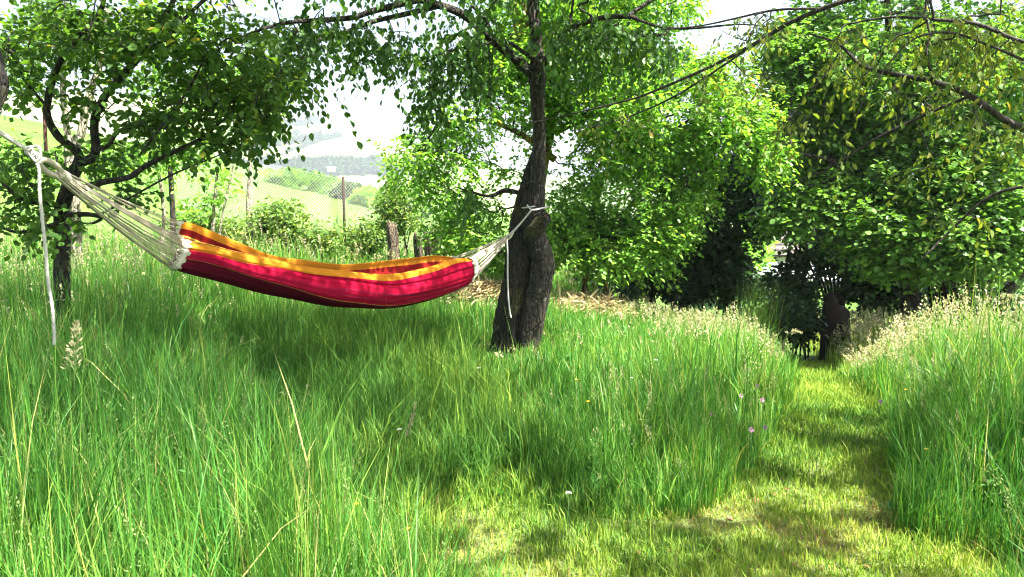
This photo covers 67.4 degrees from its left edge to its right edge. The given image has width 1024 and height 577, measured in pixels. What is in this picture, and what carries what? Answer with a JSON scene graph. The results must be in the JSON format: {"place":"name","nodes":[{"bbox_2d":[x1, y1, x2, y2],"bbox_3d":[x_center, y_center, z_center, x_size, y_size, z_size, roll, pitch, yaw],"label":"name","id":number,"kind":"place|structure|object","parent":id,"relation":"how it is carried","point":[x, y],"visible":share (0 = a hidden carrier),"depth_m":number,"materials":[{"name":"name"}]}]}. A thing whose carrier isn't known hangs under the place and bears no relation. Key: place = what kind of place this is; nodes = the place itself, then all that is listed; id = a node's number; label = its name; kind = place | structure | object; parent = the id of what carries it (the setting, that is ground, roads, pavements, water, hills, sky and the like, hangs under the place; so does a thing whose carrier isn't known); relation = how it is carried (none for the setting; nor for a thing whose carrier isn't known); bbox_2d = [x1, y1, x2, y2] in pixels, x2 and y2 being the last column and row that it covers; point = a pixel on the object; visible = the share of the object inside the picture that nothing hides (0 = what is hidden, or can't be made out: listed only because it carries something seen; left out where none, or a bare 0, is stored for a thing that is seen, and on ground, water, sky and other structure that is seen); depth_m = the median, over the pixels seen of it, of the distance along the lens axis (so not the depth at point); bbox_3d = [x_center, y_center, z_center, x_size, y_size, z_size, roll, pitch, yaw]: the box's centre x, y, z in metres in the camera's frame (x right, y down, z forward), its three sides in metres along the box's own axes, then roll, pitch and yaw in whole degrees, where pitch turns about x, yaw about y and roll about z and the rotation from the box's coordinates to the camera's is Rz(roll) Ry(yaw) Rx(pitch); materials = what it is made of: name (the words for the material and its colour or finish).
{"place":"outdoors","nodes":[
{"label":"outdoors","id":0,"kind":"place"},
{"bbox_2d":[0,94,1023,563],"bbox_3d":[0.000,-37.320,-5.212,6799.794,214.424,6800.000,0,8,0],"label":"ground","id":1,"kind":"structure","parent":0,"point":[344,144],"depth_m":35.49,"materials":[{"name":"green plant"}]},
{"bbox_2d":[0,49,8,114],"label":"mossy tree","id":2,"kind":"object","parent":1,"relation":"on","point":[4,86],"visible":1,"depth_m":2.71,"materials":[{"name":"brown plant"}]},
{"bbox_2d":[0,108,55,344],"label":"rope","id":3,"kind":"object","parent":2,"relation":"attached to","point":[33,154],"visible":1,"depth_m":2.97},
{"bbox_2d":[12,81,60,151],"bbox_3d":[-5.657,-1.953,9.278,0.585,1.163,0.435,6,10,38],"label":"sapling tree","id":4,"kind":"object","parent":1,"relation":"on","point":[45,134],"visible":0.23,"depth_m":9.32,"materials":[{"name":"brown plant"}]},
{"bbox_2d":[60,319,87,459],"bbox_3d":[-1.696,0.415,2.986,0.084,0.604,0.089,6,10,37],"label":"grass stalk","id":5,"kind":"object","parent":1,"relation":"on","point":[76,328],"depth_m":2.96,"materials":[{"name":"beige plant"}]},
{"bbox_2d":[0,0,293,275],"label":"pollard tree","id":6,"kind":"object","parent":1,"relation":"on","point":[80,133],"visible":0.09,"depth_m":8.51,"materials":[{"name":"green plant"}]},
{"bbox_2d":[131,145,179,263],"bbox_3d":[-5.333,-1.143,11.627,0.775,2.218,0.896,0,8,0],"label":"sapling tree","id":7,"kind":"object","parent":1,"relation":"on","point":[160,187],"visible":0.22,"depth_m":11.51,"materials":[{"name":"green plant"}]},
{"bbox_2d":[125,99,199,259],"bbox_3d":[-4.937,-1.349,10.975,0.873,2.778,1.071,-5,10,-34],"label":"sapling tree","id":8,"kind":"object","parent":1,"relation":"on","point":[171,182],"visible":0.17,"depth_m":10.88,"materials":[{"name":"green plant"}]},
{"bbox_2d":[0,0,332,338],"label":"apple tree","id":9,"kind":"object","parent":1,"relation":"on","point":[130,51],"visible":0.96,"depth_m":5.17,"materials":[{"name":"green plant"}]},
{"bbox_2d":[151,199,241,248],"bbox_3d":[-5.279,-0.875,12.771,1.943,1.297,1.189,5,9,33],"label":"bramble bush","id":10,"kind":"object","parent":1,"relation":"on","point":[203,225],"visible":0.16,"depth_m":12.47,"materials":[{"name":"green plant"}]},
{"bbox_2d":[169,157,247,234],"bbox_3d":[-4.860,-1.086,12.193,1.183,1.957,1.101,-7,10,-39],"label":"sapling tree","id":11,"kind":"object","parent":1,"relation":"on","point":[214,202],"visible":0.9,"depth_m":12.05,"materials":[{"name":"green plant"}]},
{"bbox_2d":[246,151,252,241],"bbox_3d":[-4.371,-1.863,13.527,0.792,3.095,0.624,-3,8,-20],"label":"fence post","id":12,"kind":"object","parent":1,"relation":"on","point":[249,193],"visible":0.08,"depth_m":13.47,"materials":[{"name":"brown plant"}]},
{"bbox_2d":[215,210,284,249],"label":"bramble bush","id":13,"kind":"object","parent":1,"relation":"on","point":[240,223],"visible":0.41,"depth_m":12.82,"materials":[{"name":"green plant"}]},
{"bbox_2d":[253,156,273,168],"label":"tree","id":14,"kind":"object","parent":1,"relation":"on","point":[263,158],"visible":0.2,"depth_m":741.86,"materials":[{"name":"green plant"}]},
{"bbox_2d":[258,167,283,174],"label":"slope tree","id":15,"kind":"object","parent":1,"relation":"on","point":[268,171],"visible":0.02,"depth_m":38.97,"materials":[{"name":"green plant"}]},
{"bbox_2d":[270,159,281,168],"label":"tree","id":16,"kind":"object","parent":1,"relation":"on","point":[277,164],"visible":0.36,"depth_m":754.48,"materials":[{"name":"green plant"}]},
{"bbox_2d":[274,163,286,169],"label":"tree","id":17,"kind":"object","parent":1,"relation":"on","point":[282,165],"visible":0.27,"depth_m":754.69,"materials":[{"name":"green plant"}]},
{"bbox_2d":[243,195,319,256],"bbox_3d":[-3.961,-0.945,13.136,1.356,1.290,1.448,0,8,0],"label":"bramble bush","id":18,"kind":"object","parent":1,"relation":"on","point":[285,215],"visible":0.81,"depth_m":12.82,"materials":[{"name":"green plant"}]},
{"bbox_2d":[264,166,317,189],"bbox_3d":[-10.750,-4.982,37.597,3.257,2.038,3.139,-5,9,-29],"label":"slope tree","id":19,"kind":"object","parent":1,"relation":"on","point":[276,177],"visible":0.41,"depth_m":36.74,"materials":[{"name":"green plant"}]},
{"bbox_2d":[292,129,300,134],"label":"tree","id":20,"kind":"object","parent":1,"relation":"on","point":[297,131],"visible":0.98,"depth_m":975.41,"materials":[{"name":"green plant"}]},
{"bbox_2d":[293,135,301,142],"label":"tree","id":21,"kind":"object","parent":1,"relation":"on","point":[296,138],"visible":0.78,"depth_m":929.56,"materials":[{"name":"green plant"}]},
{"bbox_2d":[288,156,308,169],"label":"tree","id":22,"kind":"object","parent":1,"relation":"on","point":[297,160],"visible":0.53,"depth_m":769.62,"materials":[{"name":"green plant"}]},
{"bbox_2d":[292,155,310,165],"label":"tree","id":23,"kind":"object","parent":1,"relation":"on","point":[301,161],"visible":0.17,"depth_m":783.85,"materials":[{"name":"green plant"}]},
{"bbox_2d":[301,134,313,142],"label":"tree","id":24,"kind":"object","parent":1,"relation":"on","point":[307,139],"visible":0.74,"depth_m":936.98,"materials":[{"name":"green plant"}]},
{"bbox_2d":[274,216,346,259],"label":"bramble bush","id":25,"kind":"object","parent":1,"relation":"on","point":[326,235],"visible":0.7,"depth_m":12.52,"materials":[{"name":"green plant"}]},
{"bbox_2d":[308,115,312,124],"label":"tree","id":26,"kind":"object","parent":1,"relation":"on","point":[309,121],"visible":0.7,"depth_m":1131.20,"materials":[{"name":"green plant"}]},
{"bbox_2d":[306,156,317,167],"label":"tree","id":27,"kind":"object","parent":1,"relation":"on","point":[308,158],"visible":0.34,"depth_m":790.52,"materials":[{"name":"green plant"}]},
{"bbox_2d":[174,159,452,252],"bbox_3d":[-3.611,-1.399,13.922,5.705,1.923,0.206,2,8,14],"label":"wire fence","id":28,"kind":"object","parent":1,"relation":"on","point":[343,186],"visible":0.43,"depth_m":13.93,"materials":[{"name":"metal"}]},
{"bbox_2d":[311,159,322,170],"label":"tree","id":29,"kind":"object","parent":1,"relation":"on","point":[317,162],"visible":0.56,"depth_m":791.63,"materials":[{"name":"green plant"}]},
{"bbox_2d":[311,156,326,164],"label":"tree","id":30,"kind":"object","parent":1,"relation":"on","point":[321,159],"visible":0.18,"depth_m":801.39,"materials":[{"name":"green plant"}]},
{"bbox_2d":[315,131,322,138],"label":"tree","id":31,"kind":"object","parent":1,"relation":"on","point":[318,135],"visible":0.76,"depth_m":983.93,"materials":[{"name":"green plant"}]},
{"bbox_2d":[297,169,341,195],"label":"slope tree","id":32,"kind":"object","parent":1,"relation":"on","point":[327,183],"visible":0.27,"depth_m":36.97,"materials":[{"name":"green plant"}]},
{"bbox_2d":[312,164,328,175],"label":"tree","id":33,"kind":"object","parent":1,"relation":"on","point":[322,168],"visible":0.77,"depth_m":791.60,"materials":[{"name":"green plant"}]},
{"bbox_2d":[327,166,334,171],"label":"farmhouse","id":34,"kind":"object","parent":1,"relation":"on","point":[330,168],"visible":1,"depth_m":786.45,"materials":[{"name":"tile"}]},
{"bbox_2d":[324,155,338,162],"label":"tree","id":35,"kind":"object","parent":1,"relation":"on","point":[331,158],"visible":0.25,"depth_m":812.94,"materials":[{"name":"green plant"}]},
{"bbox_2d":[325,160,344,175],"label":"tree","id":36,"kind":"object","parent":1,"relation":"on","point":[337,165],"visible":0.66,"depth_m":803.48,"materials":[{"name":"green plant"}]},
{"bbox_2d":[337,157,344,175],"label":"tree","id":37,"kind":"object","parent":1,"relation":"on","point":[342,173],"visible":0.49,"depth_m":816.46,"materials":[{"name":"green plant"}]},
{"bbox_2d":[328,180,364,198],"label":"slope tree","id":38,"kind":"object","parent":1,"relation":"on","point":[349,186],"visible":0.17,"depth_m":36.11,"materials":[{"name":"green plant"}]},
{"bbox_2d":[342,159,359,174],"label":"tree","id":39,"kind":"object","parent":1,"relation":"on","point":[349,168],"visible":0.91,"depth_m":822.40,"materials":[{"name":"green plant"}]},
{"bbox_2d":[349,156,358,174],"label":"tree","id":40,"kind":"object","parent":1,"relation":"on","point":[352,159],"visible":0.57,"depth_m":831.50,"materials":[{"name":"green plant"}]},
{"bbox_2d":[353,157,370,173],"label":"tree","id":41,"kind":"object","parent":1,"relation":"on","point":[361,166],"visible":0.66,"depth_m":834.03,"materials":[{"name":"green plant"}]},
{"bbox_2d":[358,157,367,175],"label":"tree","id":42,"kind":"object","parent":1,"relation":"on","point":[360,173],"visible":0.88,"depth_m":835.25,"materials":[{"name":"green plant"}]},
{"bbox_2d":[345,184,382,208],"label":"slope tree","id":43,"kind":"object","parent":1,"relation":"on","point":[359,196],"visible":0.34,"depth_m":35.15,"materials":[{"name":"green plant"}]},
{"bbox_2d":[333,208,402,259],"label":"bramble bush","id":44,"kind":"object","parent":1,"relation":"on","point":[365,237],"visible":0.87,"depth_m":12.87,"materials":[{"name":"green plant"}]},
{"bbox_2d":[367,160,376,172],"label":"tree","id":45,"kind":"object","parent":1,"relation":"on","point":[373,164],"visible":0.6,"depth_m":847.69,"materials":[{"name":"green plant"}]},
{"bbox_2d":[366,154,381,161],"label":"tree","id":46,"kind":"object","parent":1,"relation":"on","point":[371,156],"visible":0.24,"depth_m":870.64,"materials":[{"name":"green plant"}]},
{"bbox_2d":[373,157,385,172],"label":"tree","id":47,"kind":"object","parent":1,"relation":"on","point":[379,160],"visible":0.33,"depth_m":851.60,"materials":[{"name":"green plant"}]},
{"bbox_2d":[375,162,391,175],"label":"tree","id":48,"kind":"object","parent":1,"relation":"on","point":[385,172],"visible":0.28,"depth_m":847.51,"materials":[{"name":"green plant"}]},
{"bbox_2d":[386,219,399,259],"bbox_3d":[-1.964,-0.612,12.438,0.295,1.007,0.294,0,8,0],"label":"tree stump","id":49,"kind":"object","parent":1,"relation":"on","point":[392,237],"visible":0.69,"depth_m":12.35,"materials":[{"name":"brown wood"}]},
{"bbox_2d":[366,176,428,256],"bbox_3d":[-1.914,-1.112,13.095,1.174,1.653,1.218,0,8,0],"label":"tree","id":50,"kind":"object","parent":1,"relation":"on","point":[401,218],"visible":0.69,"depth_m":12.90,"materials":[{"name":"green plant"}]},
{"bbox_2d":[398,402,415,490],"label":"grass stalk","id":51,"kind":"object","parent":1,"relation":"on","point":[411,418],"depth_m":3.52,"materials":[{"name":"green plant"}]},
{"bbox_2d":[398,189,435,219],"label":"slope tree","id":52,"kind":"object","parent":1,"relation":"on","point":[423,213],"visible":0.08,"depth_m":35.22,"materials":[{"name":"green plant"}]},
{"bbox_2d":[413,231,422,257],"bbox_3d":[-1.434,-0.449,11.664,0.235,0.898,0.198,0,8,0],"label":"tree stump","id":53,"kind":"object","parent":1,"relation":"on","point":[420,249],"visible":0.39,"depth_m":11.59,"materials":[{"name":"brown wood"}]},
{"bbox_2d":[423,232,432,255],"bbox_3d":[-1.308,-0.465,11.749,0.174,0.893,0.177,-6,10,-35],"label":"tree stump","id":54,"kind":"object","parent":1,"relation":"on","point":[427,249],"visible":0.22,"depth_m":11.69,"materials":[{"name":"brown wood"}]},
{"bbox_2d":[431,227,438,255],"bbox_3d":[-1.214,-0.513,12.043,0.184,0.915,0.167,6,10,37],"label":"tree stump","id":55,"kind":"object","parent":1,"relation":"on","point":[436,241],"visible":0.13,"depth_m":11.98,"materials":[{"name":"brown wood"}]},
{"bbox_2d":[422,222,474,256],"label":"bramble bush","id":56,"kind":"object","parent":1,"relation":"on","point":[445,253],"visible":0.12,"depth_m":11.93,"materials":[{"name":"green plant"}]},
{"bbox_2d":[443,271,501,307],"bbox_3d":[-0.362,0.074,9.311,1.093,0.640,0.824,-2,8,-14],"label":"hay heap","id":57,"kind":"object","parent":1,"relation":"on","point":[480,287],"visible":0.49,"depth_m":9.13,"materials":[{"name":"plant"}]},
{"bbox_2d":[206,0,774,354],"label":"forked tree","id":58,"kind":"object","parent":1,"relation":"on","point":[531,265],"visible":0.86,"depth_m":6.03,"materials":[{"name":"green plant"}]},
{"bbox_2d":[39,157,512,308],"bbox_3d":[-1.294,-0.278,5.028,0.819,1.035,3.946,4,9,28],"label":"hammock","id":59,"kind":"object","parent":58,"relation":"hanging from","point":[202,252],"visible":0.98,"depth_m":4.99,"materials":[{"name":"fabric"}]},
{"bbox_2d":[506,204,547,317],"bbox_3d":[0.136,-0.243,6.552,0.265,0.952,0.463,7,10,40],"label":"rope","id":60,"kind":"object","parent":58,"relation":"attached to","point":[519,224],"visible":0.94,"depth_m":6.43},
{"bbox_2d":[0,213,1023,576],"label":"seed heads","id":61,"kind":"object","parent":1,"relation":"on","point":[854,327],"visible":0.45,"depth_m":6.05,"materials":[{"name":"beige plant"}]},
{"bbox_2d":[0,211,1023,576],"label":"meadow grass","id":62,"kind":"structure","parent":1,"relation":"on","point":[64,501],"depth_m":3.52,"materials":[{"name":"green plant"}]},
{"bbox_2d":[8,266,1019,574],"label":"broadleaf weeds","id":63,"kind":"object","parent":1,"relation":"on","point":[464,438],"visible":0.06,"depth_m":3.80,"materials":[{"name":"green plant"}]},
{"bbox_2d":[367,0,814,296],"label":"pear tree","id":64,"kind":"object","parent":1,"relation":"on","point":[582,236],"visible":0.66,"depth_m":8.74,"materials":[{"name":"green plant"}]},
{"bbox_2d":[549,283,639,321],"bbox_3d":[0.760,0.195,8.910,1.504,0.590,1.117,0,8,0],"label":"hay heap","id":65,"kind":"object","parent":1,"relation":"on","point":[605,300],"visible":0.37,"depth_m":8.77,"materials":[{"name":"plant"}]},
{"bbox_2d":[571,256,702,318],"bbox_3d":[1.904,-0.029,11.638,2.021,1.242,1.475,0,8,0],"label":"thicket bush","id":66,"kind":"object","parent":1,"relation":"on","point":[634,289],"visible":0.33,"depth_m":11.49,"materials":[{"name":"green plant"}]},
{"bbox_2d":[644,256,759,314],"bbox_3d":[2.795,0.283,12.056,1.586,1.634,1.666,-5,9,-30],"label":"thicket bush","id":67,"kind":"object","parent":1,"relation":"on","point":[724,293],"visible":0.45,"depth_m":11.78,"materials":[{"name":"green plant"}]},
{"bbox_2d":[607,118,802,324],"bbox_3d":[3.012,-0.797,12.049,3.614,3.928,2.640,2,8,15],"label":"hazel tree","id":68,"kind":"object","parent":1,"relation":"on","point":[723,248],"visible":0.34,"depth_m":11.52,"materials":[{"name":"green plant"}]},
{"bbox_2d":[749,427,753,475],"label":"clover flower","id":69,"kind":"object","parent":1,"relation":"on","point":[750,429],"visible":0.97,"depth_m":3.87,"materials":[{"name":"plant"}]},
{"bbox_2d":[732,272,774,321],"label":"edge bush","id":70,"kind":"object","parent":1,"relation":"on","point":[747,295],"visible":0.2,"depth_m":12.49,"materials":[{"name":"green plant"}]},
{"bbox_2d":[741,225,781,301],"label":"sunlit bush","id":71,"kind":"object","parent":1,"relation":"on","point":[760,266],"visible":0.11,"depth_m":21.14,"materials":[{"name":"green plant"}]},
{"bbox_2d":[730,269,798,348],"bbox_3d":[3.186,0.357,9.606,1.001,1.247,0.796,0,8,0],"label":"grass tussock","id":72,"kind":"object","parent":1,"relation":"on","point":[763,311],"depth_m":9.60,"materials":[{"name":"green plant"}]},
{"bbox_2d":[529,0,1023,272],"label":"blighted tree","id":73,"kind":"object","parent":1,"relation":"on","point":[979,47],"visible":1,"depth_m":3.57,"materials":[{"name":"green plant"}]},
{"bbox_2d":[748,277,815,356],"bbox_3d":[3.753,0.430,10.539,1.089,1.236,1.463,0,8,0],"label":"shade bush","id":74,"kind":"object","parent":1,"relation":"on","point":[797,315],"visible":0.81,"depth_m":10.14,"materials":[{"name":"green plant"}]},
{"bbox_2d":[768,230,814,262],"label":"house","id":75,"kind":"structure","parent":1,"relation":"on","point":[778,247],"depth_m":34.48,"materials":[{"name":"white tile"}]},
{"bbox_2d":[780,328,802,349],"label":"grass stalk","id":76,"kind":"object","parent":1,"relation":"on","point":[800,332],"depth_m":6.92,"materials":[{"name":"beige plant"}]},
{"bbox_2d":[753,261,840,286],"bbox_3d":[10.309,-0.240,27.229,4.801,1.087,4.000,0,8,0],"label":"long shed","id":77,"kind":"structure","parent":1,"relation":"on","point":[771,263],"depth_m":26.20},
{"bbox_2d":[780,291,827,360],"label":"shade bush","id":78,"kind":"object","parent":1,"relation":"on","point":[816,311],"visible":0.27,"depth_m":10.57,"materials":[{"name":"green plant"}]},
{"bbox_2d":[749,211,893,320],"bbox_3d":[4.715,-0.063,11.127,2.251,2.451,1.608,-3,8,-19],"label":"coppiced tree","id":79,"kind":"object","parent":1,"relation":"on","point":[823,267],"visible":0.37,"depth_m":10.93,"materials":[{"name":"green plant"}]},
{"bbox_2d":[819,291,850,359],"bbox_3d":[4.440,0.510,10.486,0.436,0.953,0.030,0,8,0],"label":"rusty plate","id":80,"kind":"object","parent":1,"relation":"on","point":[834,312],"visible":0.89,"depth_m":10.46,"materials":[{"name":"brown metal"}]},
{"bbox_2d":[734,0,1023,337],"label":"linden tree","id":81,"kind":"object","parent":1,"relation":"on","point":[896,235],"visible":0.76,"depth_m":8.68,"materials":[{"name":"green plant"}]},
{"bbox_2d":[746,0,1023,318],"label":"backdrop maple tree","id":82,"kind":"object","parent":1,"relation":"on","point":[911,4],"visible":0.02,"depth_m":13.85,"materials":[{"name":"green plant"}]},
{"bbox_2d":[843,265,929,333],"bbox_3d":[5.380,0.294,10.953,1.400,1.495,1.311,0,8,0],"label":"hazel bush","id":83,"kind":"object","parent":1,"relation":"on","point":[891,297],"visible":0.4,"depth_m":10.80,"materials":[{"name":"green plant"}]},
{"bbox_2d":[919,271,1023,330],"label":"dark hedge bush","id":84,"kind":"object","parent":1,"relation":"on","point":[1013,300],"visible":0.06,"depth_m":11.83,"materials":[{"name":"green plant"}]},
{"bbox_2d":[982,293,1023,314],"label":"grass stalk","id":85,"kind":"object","parent":1,"relation":"on","point":[1005,296],"depth_m":6.48,"materials":[{"name":"beige plant"}]},
{"bbox_2d":[0,0,1023,175],"label":"sky","id":86,"kind":"structure","parent":0,"point":[369,117],"materials":[{"name":"white"}]},
{"bbox_2d":[201,227,1023,576],"bbox_3d":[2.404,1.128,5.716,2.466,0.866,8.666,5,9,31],"label":"path","id":87,"kind":"structure","parent":0,"point":[505,536],"depth_m":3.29,"materials":[{"name":"green plant"}]},
{"bbox_2d":[565,491,571,546],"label":"umbel flower","id":88,"kind":"object","parent":87,"relation":"on","point":[567,492],"visible":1,"depth_m":3.04,"materials":[{"name":"white plant"}]},
{"bbox_2d":[762,425,767,473],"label":"clover flower","id":89,"kind":"object","parent":87,"relation":"on","point":[766,426],"visible":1,"depth_m":3.91,"materials":[{"name":"plant"}]},
{"bbox_2d":[877,400,882,444],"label":"clover flower","id":90,"kind":"object","parent":87,"relation":"on","point":[880,401],"visible":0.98,"depth_m":4.28,"materials":[{"name":"green plant"}]}
]}

